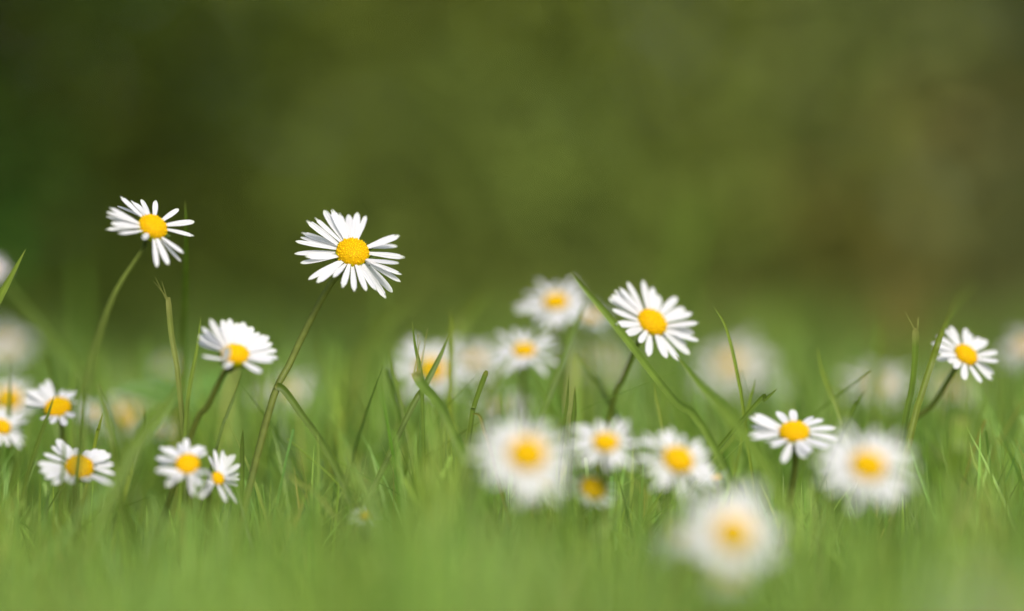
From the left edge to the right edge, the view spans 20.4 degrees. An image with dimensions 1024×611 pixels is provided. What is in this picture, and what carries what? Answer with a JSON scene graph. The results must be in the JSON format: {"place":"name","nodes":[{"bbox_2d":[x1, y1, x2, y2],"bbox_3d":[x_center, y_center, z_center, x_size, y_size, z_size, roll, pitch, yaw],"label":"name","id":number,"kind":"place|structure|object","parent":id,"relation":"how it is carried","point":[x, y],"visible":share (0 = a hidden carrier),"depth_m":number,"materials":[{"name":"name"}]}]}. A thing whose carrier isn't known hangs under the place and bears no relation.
{"place":"outdoors","nodes":[
{"label":"outdoors","id":0,"kind":"place"},
{"bbox_2d":[0,269,1023,610],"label":"ground","id":1,"kind":"structure","parent":0,"point":[437,321],"depth_m":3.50,"materials":[{"name":"green plant"}]},
{"bbox_2d":[0,257,10,276],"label":"daisy","id":2,"kind":"object","parent":1,"relation":"on","point":[3,271],"visible":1,"depth_m":0.70,"materials":[{"name":"white plant"}]},
{"bbox_2d":[0,249,25,303],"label":"grass blade","id":3,"kind":"object","parent":1,"relation":"on","point":[5,285],"depth_m":0.61,"materials":[{"name":"green plant"}]},
{"bbox_2d":[0,407,28,507],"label":"daisy","id":4,"kind":"object","parent":1,"relation":"on","point":[7,423],"visible":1,"depth_m":0.64,"materials":[{"name":"white plant"}]},
{"bbox_2d":[0,376,32,484],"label":"daisy","id":5,"kind":"object","parent":1,"relation":"on","point":[17,403],"visible":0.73,"depth_m":0.69,"materials":[{"name":"white plant"}]},
{"bbox_2d":[0,322,33,379],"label":"daisy","id":6,"kind":"object","parent":1,"relation":"on","point":[18,342],"visible":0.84,"depth_m":0.83,"materials":[{"name":"white plant"}]},
{"bbox_2d":[9,397,53,566],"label":"grass blade","id":7,"kind":"object","parent":1,"relation":"on","point":[33,455],"depth_m":0.60,"materials":[{"name":"green plant"}]},
{"bbox_2d":[23,380,79,568],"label":"daisy","id":8,"kind":"object","parent":1,"relation":"on","point":[61,411],"visible":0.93,"depth_m":0.64,"materials":[{"name":"white plant"}]},
{"bbox_2d":[59,438,64,549],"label":"grass blade","id":9,"kind":"object","parent":1,"relation":"on","point":[62,471],"depth_m":0.58,"materials":[{"name":"green plant"}]},
{"bbox_2d":[67,381,82,610],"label":"grass blade","id":10,"kind":"object","parent":1,"relation":"on","point":[73,506],"depth_m":0.58,"materials":[{"name":"green plant"}]},
{"bbox_2d":[37,439,113,549],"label":"daisy","id":11,"kind":"object","parent":1,"relation":"on","point":[93,460],"visible":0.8,"depth_m":0.59,"materials":[{"name":"white plant"}]},
{"bbox_2d":[77,247,87,422],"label":"grass blade","id":12,"kind":"object","parent":1,"relation":"on","point":[81,319],"depth_m":0.85,"materials":[{"name":"green plant"}]},
{"bbox_2d":[0,273,173,515],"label":"grass blade","id":13,"kind":"object","parent":1,"relation":"on","point":[60,345],"depth_m":0.69,"materials":[{"name":"green plant"}]},
{"bbox_2d":[81,413,102,518],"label":"grass blade","id":14,"kind":"object","parent":1,"relation":"on","point":[94,445],"depth_m":0.61,"materials":[{"name":"green plant"}]},
{"bbox_2d":[73,401,118,547],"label":"daisy","id":15,"kind":"object","parent":1,"relation":"on","point":[92,415],"visible":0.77,"depth_m":0.70,"materials":[{"name":"white plant"}]},
{"bbox_2d":[98,383,133,579],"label":"grass blade","id":16,"kind":"object","parent":1,"relation":"on","point":[112,442],"depth_m":0.58,"materials":[{"name":"green plant"}]},
{"bbox_2d":[89,392,150,437],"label":"daisy","id":17,"kind":"object","parent":1,"relation":"on","point":[133,426],"visible":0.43,"depth_m":0.75,"materials":[{"name":"white plant"}]},
{"bbox_2d":[58,384,182,608],"bbox_3d":[-0.077,0.040,0.547,0.002,0.049,0.043,1,1,33],"label":"grass blade","id":18,"kind":"object","parent":1,"relation":"on","point":[147,427],"depth_m":0.55,"materials":[{"name":"green plant"}]},
{"bbox_2d":[107,463,133,571],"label":"grass blade","id":19,"kind":"object","parent":1,"relation":"on","point":[128,480],"depth_m":0.60,"materials":[{"name":"green plant"}]},
{"bbox_2d":[73,196,193,575],"bbox_3d":[-0.076,0.021,0.566,0.018,0.089,0.089,0,1,0],"label":"daisy","id":20,"kind":"object","parent":1,"relation":"on","point":[153,229],"visible":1,"depth_m":0.60,"materials":[{"name":"white plant"}]},
{"bbox_2d":[126,407,145,499],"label":"grass blade","id":21,"kind":"object","parent":1,"relation":"on","point":[135,461],"depth_m":0.62,"materials":[{"name":"green plant"}]},
{"bbox_2d":[147,420,176,525],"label":"daisy","id":22,"kind":"object","parent":1,"relation":"on","point":[160,431],"visible":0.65,"depth_m":0.70,"materials":[{"name":"white plant"}]},
{"bbox_2d":[149,358,174,435],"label":"daisy","id":23,"kind":"object","parent":1,"relation":"on","point":[164,363],"visible":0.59,"depth_m":0.80,"materials":[{"name":"white plant"}]},
{"bbox_2d":[154,546,171,577],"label":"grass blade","id":24,"kind":"object","parent":1,"relation":"on","point":[169,551],"depth_m":0.59,"materials":[{"name":"green plant"}]},
{"bbox_2d":[113,370,222,502],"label":"lawn weed","id":25,"kind":"object","parent":1,"relation":"on","point":[154,388],"visible":0.48,"depth_m":0.67,"materials":[{"name":"green plant"}]},
{"bbox_2d":[154,279,194,535],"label":"grass blade","id":26,"kind":"object","parent":1,"relation":"on","point":[174,351],"depth_m":0.61,"materials":[{"name":"green plant"}]},
{"bbox_2d":[155,438,206,578],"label":"daisy","id":27,"kind":"object","parent":1,"relation":"on","point":[186,462],"visible":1,"depth_m":0.58,"materials":[{"name":"white plant"}]},
{"bbox_2d":[178,204,187,503],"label":"grass blade","id":28,"kind":"object","parent":1,"relation":"on","point":[184,319],"depth_m":0.65,"materials":[{"name":"green plant"}]},
{"bbox_2d":[175,318,200,530],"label":"grass blade","id":29,"kind":"object","parent":1,"relation":"on","point":[188,395],"depth_m":0.60,"materials":[{"name":"green plant"}]},
{"bbox_2d":[179,373,241,583],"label":"grass blade","id":30,"kind":"object","parent":1,"relation":"on","point":[221,430],"depth_m":0.62,"materials":[{"name":"green plant"}]},
{"bbox_2d":[152,318,277,547],"bbox_3d":[-0.066,0.034,0.590,0.034,0.063,0.016,0,1,11],"label":"daisy","id":31,"kind":"object","parent":1,"relation":"on","point":[240,345],"visible":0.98,"depth_m":0.59,"materials":[{"name":"white plant"}]},
{"bbox_2d":[198,449,240,587],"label":"daisy","id":32,"kind":"object","parent":1,"relation":"on","point":[224,473],"visible":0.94,"depth_m":0.59,"materials":[{"name":"white plant"}]},
{"bbox_2d":[240,431,244,542],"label":"grass blade","id":33,"kind":"object","parent":1,"relation":"on","point":[242,459],"depth_m":0.61,"materials":[{"name":"green plant"}]},
{"bbox_2d":[248,372,316,487],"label":"daisy","id":34,"kind":"object","parent":1,"relation":"on","point":[295,383],"visible":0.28,"depth_m":0.75,"materials":[{"name":"white plant"}]},
{"bbox_2d":[238,210,405,541],"bbox_3d":[-0.044,0.022,0.609,0.044,0.086,0.020,0,1,-15],"label":"daisy","id":35,"kind":"object","parent":1,"relation":"on","point":[352,252],"visible":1,"depth_m":0.61,"materials":[{"name":"white plant"}]},
{"bbox_2d":[275,383,373,561],"bbox_3d":[-0.035,0.041,0.591,0.004,0.048,0.044,-1,1,-40],"label":"grass blade","id":36,"kind":"object","parent":1,"relation":"on","point":[299,411],"depth_m":0.60,"materials":[{"name":"green plant"}]},
{"bbox_2d":[288,474,373,562],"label":"grass blade","id":37,"kind":"object","parent":1,"relation":"on","point":[332,511],"depth_m":0.58,"materials":[{"name":"green plant"}]},
{"bbox_2d":[348,509,369,545],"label":"daisy","id":38,"kind":"object","parent":1,"relation":"on","point":[367,537],"visible":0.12,"depth_m":0.58,"materials":[{"name":"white plant"}]},
{"bbox_2d":[322,293,419,472],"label":"grass blade","id":39,"kind":"object","parent":1,"relation":"on","point":[379,328],"depth_m":0.74,"materials":[{"name":"green plant"}]},
{"bbox_2d":[378,218,384,450],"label":"grass blade","id":40,"kind":"object","parent":1,"relation":"on","point":[380,313],"depth_m":0.80,"materials":[{"name":"green plant"}]},
{"bbox_2d":[354,334,449,522],"bbox_3d":[-0.027,0.035,0.607,0.036,0.058,0.001,-1,1,-39],"label":"grass blade","id":41,"kind":"object","parent":1,"relation":"on","point":[413,404],"depth_m":0.61,"materials":[{"name":"green plant"}]},
{"bbox_2d":[390,349,413,469],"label":"grass blade","id":42,"kind":"object","parent":1,"relation":"on","point":[400,400],"depth_m":0.63,"materials":[{"name":"green plant"}]},
{"bbox_2d":[412,323,425,476],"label":"grass blade","id":43,"kind":"object","parent":1,"relation":"on","point":[422,407],"depth_m":0.61,"materials":[{"name":"green plant"}]},
{"bbox_2d":[408,416,452,573],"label":"grass blade","id":44,"kind":"object","parent":1,"relation":"on","point":[431,468],"depth_m":0.52,"materials":[{"name":"green plant"}]},
{"bbox_2d":[390,336,478,430],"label":"daisy","id":45,"kind":"object","parent":1,"relation":"on","point":[440,374],"visible":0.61,"depth_m":0.70,"materials":[{"name":"white plant"}]},
{"bbox_2d":[426,395,443,543],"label":"grass blade","id":46,"kind":"object","parent":1,"relation":"on","point":[431,431],"depth_m":0.56,"materials":[{"name":"green plant"}]},
{"bbox_2d":[425,449,465,578],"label":"grass blade","id":47,"kind":"object","parent":1,"relation":"on","point":[450,485],"depth_m":0.51,"materials":[{"name":"green plant"}]},
{"bbox_2d":[447,309,452,455],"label":"grass blade","id":48,"kind":"object","parent":1,"relation":"on","point":[450,382],"depth_m":0.64,"materials":[{"name":"green plant"}]},
{"bbox_2d":[426,291,491,464],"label":"grass blade","id":49,"kind":"object","parent":1,"relation":"on","point":[463,321],"depth_m":0.72,"materials":[{"name":"green plant"}]},
{"bbox_2d":[412,328,511,554],"bbox_3d":[-0.008,0.035,0.583,0.005,0.060,0.048,0,1,-32],"label":"grass blade","id":50,"kind":"object","parent":1,"relation":"on","point":[426,390],"depth_m":0.59,"materials":[{"name":"green plant"}]},
{"bbox_2d":[460,370,487,513],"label":"grass blade","id":51,"kind":"object","parent":1,"relation":"on","point":[478,394],"depth_m":0.61,"materials":[{"name":"green plant"}]},
{"bbox_2d":[446,340,516,478],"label":"daisy","id":52,"kind":"object","parent":1,"relation":"on","point":[480,355],"visible":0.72,"depth_m":0.74,"materials":[{"name":"white plant"}]},
{"bbox_2d":[472,413,513,541],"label":"grass blade","id":53,"kind":"object","parent":1,"relation":"on","point":[488,442],"depth_m":0.60,"materials":[{"name":"green plant"}]},
{"bbox_2d":[470,392,535,485],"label":"daisy","id":54,"kind":"object","parent":1,"relation":"on","point":[516,404],"visible":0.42,"depth_m":0.72,"materials":[{"name":"white plant"}]},
{"bbox_2d":[0,0,1023,355],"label":"shrubbery","id":55,"kind":"object","parent":1,"relation":"on","point":[484,198],"visible":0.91,"depth_m":2.50,"materials":[{"name":"green plant"}]},
{"bbox_2d":[470,411,577,559],"bbox_3d":[0.003,0.043,0.517,0.022,0.047,0.013,0,1,-29],"label":"daisy","id":56,"kind":"object","parent":1,"relation":"on","point":[523,454],"visible":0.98,"depth_m":0.52,"materials":[{"name":"white plant"}]},
{"bbox_2d":[488,328,561,428],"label":"daisy","id":57,"kind":"object","parent":1,"relation":"on","point":[523,353],"visible":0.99,"depth_m":0.67,"materials":[{"name":"white plant"}]},
{"bbox_2d":[509,297,586,546],"bbox_3d":[0.005,0.031,0.627,0.003,0.066,0.043,0,1,28],"label":"grass blade","id":58,"kind":"object","parent":1,"relation":"on","point":[554,382],"depth_m":0.64,"materials":[{"name":"green plant"}]},
{"bbox_2d":[533,475,565,564],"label":"daisy","id":59,"kind":"object","parent":1,"relation":"on","point":[542,490],"visible":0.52,"depth_m":0.54,"materials":[{"name":"white plant"}]},
{"bbox_2d":[514,278,590,477],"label":"daisy","id":60,"kind":"object","parent":1,"relation":"on","point":[554,304],"visible":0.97,"depth_m":0.69,"materials":[{"name":"white plant"}]},
{"bbox_2d":[551,378,568,524],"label":"grass blade","id":61,"kind":"object","parent":1,"relation":"on","point":[564,424],"depth_m":0.62,"materials":[{"name":"green plant"}]},
{"bbox_2d":[563,389,576,534],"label":"grass blade","id":62,"kind":"object","parent":1,"relation":"on","point":[573,422],"depth_m":0.62,"materials":[{"name":"green plant"}]},
{"bbox_2d":[570,303,609,450],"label":"daisy","id":63,"kind":"object","parent":1,"relation":"on","point":[590,319],"visible":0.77,"depth_m":0.72,"materials":[{"name":"white plant"}]},
{"bbox_2d":[576,468,616,565],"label":"daisy","id":64,"kind":"object","parent":1,"relation":"on","point":[590,486],"visible":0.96,"depth_m":0.56,"materials":[{"name":"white plant"}]},
{"bbox_2d":[569,346,635,376],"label":"daisy","id":65,"kind":"object","parent":1,"relation":"on","point":[614,370],"visible":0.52,"depth_m":0.86,"materials":[{"name":"white plant"}]},
{"bbox_2d":[567,417,641,541],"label":"daisy","id":66,"kind":"object","parent":1,"relation":"on","point":[604,444],"visible":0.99,"depth_m":0.56,"materials":[{"name":"white plant"}]},
{"bbox_2d":[577,354,662,510],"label":"grass blade","id":67,"kind":"object","parent":1,"relation":"on","point":[595,379],"depth_m":0.64,"materials":[{"name":"green plant"}]},
{"bbox_2d":[577,280,697,556],"bbox_3d":[0.028,0.029,0.636,0.021,0.071,0.030,0,1,-20],"label":"daisy","id":68,"kind":"object","parent":1,"relation":"on","point":[649,322],"visible":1,"depth_m":0.63,"materials":[{"name":"white plant"}]},
{"bbox_2d":[654,382,675,497],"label":"grass blade","id":69,"kind":"object","parent":1,"relation":"on","point":[660,416],"depth_m":0.62,"materials":[{"name":"green plant"}]},
{"bbox_2d":[632,428,719,558],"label":"daisy","id":70,"kind":"object","parent":1,"relation":"on","point":[679,462],"visible":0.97,"depth_m":0.56,"materials":[{"name":"white plant"}]},
{"bbox_2d":[654,520,702,610],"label":"daisy","id":71,"kind":"object","parent":1,"relation":"on","point":[680,531],"visible":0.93,"depth_m":0.49,"materials":[{"name":"white plant"}]},
{"bbox_2d":[571,273,786,606],"bbox_3d":[0.037,0.029,0.597,0.006,0.072,0.077,-1,1,-35],"label":"grass blade","id":72,"kind":"object","parent":1,"relation":"on","point":[670,395],"depth_m":0.60,"materials":[{"name":"green plant"}]},
{"bbox_2d":[667,189,695,416],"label":"grass blade","id":73,"kind":"object","parent":1,"relation":"on","point":[683,265],"depth_m":1.05,"materials":[{"name":"green plant"}]},
{"bbox_2d":[627,389,776,557],"bbox_3d":[0.037,0.041,0.612,0.040,0.046,0.001,0,1,0],"label":"grass blade","id":74,"kind":"object","parent":1,"relation":"on","point":[761,398],"depth_m":0.61,"materials":[{"name":"green plant"}]},
{"bbox_2d":[709,470,726,565],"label":"daisy","id":75,"kind":"object","parent":1,"relation":"on","point":[717,478],"visible":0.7,"depth_m":0.58,"materials":[{"name":"white plant"}]},
{"bbox_2d":[708,569,746,609],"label":"daisy","id":76,"kind":"object","parent":1,"relation":"on","point":[736,578],"visible":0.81,"depth_m":0.46,"materials":[{"name":"white plant"}]},
{"bbox_2d":[678,483,782,610],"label":"daisy","id":77,"kind":"object","parent":1,"relation":"on","point":[750,524],"visible":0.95,"depth_m":0.48,"materials":[{"name":"white plant"}]},
{"bbox_2d":[712,379,754,589],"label":"grass blade","id":78,"kind":"object","parent":1,"relation":"on","point":[740,445],"depth_m":0.62,"materials":[{"name":"green plant"}]},
{"bbox_2d":[689,330,779,475],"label":"daisy","id":79,"kind":"object","parent":1,"relation":"on","point":[729,363],"visible":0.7,"depth_m":0.80,"materials":[{"name":"white plant"}]},
{"bbox_2d":[715,309,767,581],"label":"grass blade","id":80,"kind":"object","parent":1,"relation":"on","point":[740,392],"depth_m":0.62,"materials":[{"name":"green plant"}]},
{"bbox_2d":[675,354,820,610],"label":"grass blade","id":81,"kind":"object","parent":1,"relation":"on","point":[730,416],"depth_m":0.56,"materials":[{"name":"green plant"}]},
{"bbox_2d":[743,377,790,487],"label":"daisy","id":82,"kind":"object","parent":1,"relation":"on","point":[780,394],"visible":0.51,"depth_m":0.80,"materials":[{"name":"white plant"}]},
{"bbox_2d":[742,294,806,399],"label":"lawn weed","id":83,"kind":"object","parent":1,"relation":"on","point":[777,323],"visible":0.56,"depth_m":1.24,"materials":[{"name":"green plant"}]},
{"bbox_2d":[750,410,835,601],"bbox_3d":[0.058,0.044,0.589,0.019,0.044,0.017,0,1,0],"label":"daisy","id":84,"kind":"object","parent":1,"relation":"on","point":[794,435],"visible":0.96,"depth_m":0.59,"materials":[{"name":"white plant"}]},
{"bbox_2d":[804,390,864,530],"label":"grass blade","id":85,"kind":"object","parent":1,"relation":"on","point":[843,432],"depth_m":0.62,"materials":[{"name":"green plant"}]},
{"bbox_2d":[817,348,879,538],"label":"grass blade","id":86,"kind":"object","parent":1,"relation":"on","point":[832,397],"depth_m":0.63,"materials":[{"name":"green plant"}]},
{"bbox_2d":[815,422,918,589],"bbox_3d":[0.065,0.044,0.526,0.019,0.044,0.013,0,1,-14],"label":"daisy","id":87,"kind":"object","parent":1,"relation":"on","point":[867,466],"visible":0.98,"depth_m":0.53,"materials":[{"name":"white plant"}]},
{"bbox_2d":[869,315,881,494],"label":"grass blade","id":88,"kind":"object","parent":1,"relation":"on","point":[878,351],"depth_m":0.70,"materials":[{"name":"green plant"}]},
{"bbox_2d":[836,360,915,407],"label":"daisy","id":89,"kind":"object","parent":1,"relation":"on","point":[892,382],"visible":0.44,"depth_m":0.76,"materials":[{"name":"white plant"}]},
{"bbox_2d":[884,312,918,534],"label":"grass blade","id":90,"kind":"object","parent":1,"relation":"on","point":[912,381],"depth_m":0.62,"materials":[{"name":"green plant"}]},
{"bbox_2d":[840,326,997,548],"bbox_3d":[0.088,0.035,0.632,0.040,0.060,0.013,0,1,6],"label":"daisy","id":91,"kind":"object","parent":1,"relation":"on","point":[964,356],"visible":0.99,"depth_m":0.63,"materials":[{"name":"white plant"}]},
{"bbox_2d":[876,280,976,603],"bbox_3d":[0.097,0.029,0.639,0.008,0.069,0.128,0,1,19],"label":"grass blade","id":92,"kind":"object","parent":1,"relation":"on","point":[921,394],"depth_m":0.61,"materials":[{"name":"green plant"}]},
{"bbox_2d":[921,365,977,430],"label":"daisy","id":93,"kind":"object","parent":1,"relation":"on","point":[950,388],"visible":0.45,"depth_m":0.78,"materials":[{"name":"white plant"}]},
{"bbox_2d":[934,415,968,568],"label":"grass blade","id":94,"kind":"object","parent":1,"relation":"on","point":[959,431],"depth_m":0.55,"materials":[{"name":"green plant"}]},
{"bbox_2d":[970,443,993,513],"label":"grass blade","id":95,"kind":"object","parent":1,"relation":"on","point":[972,454],"depth_m":0.61,"materials":[{"name":"green plant"}]},
{"bbox_2d":[999,328,1023,473],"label":"daisy","id":96,"kind":"object","parent":1,"relation":"on","point":[1018,346],"visible":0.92,"depth_m":0.75,"materials":[{"name":"white plant"}]},
{"bbox_2d":[0,0,1023,268],"label":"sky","id":97,"kind":"structure","parent":0,"point":[294,119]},
{"bbox_2d":[869,271,931,415],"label":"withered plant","id":98,"kind":"object","parent":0,"point":[897,304],"visible":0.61,"depth_m":1.20,"materials":[{"name":"green plant"}]}
]}

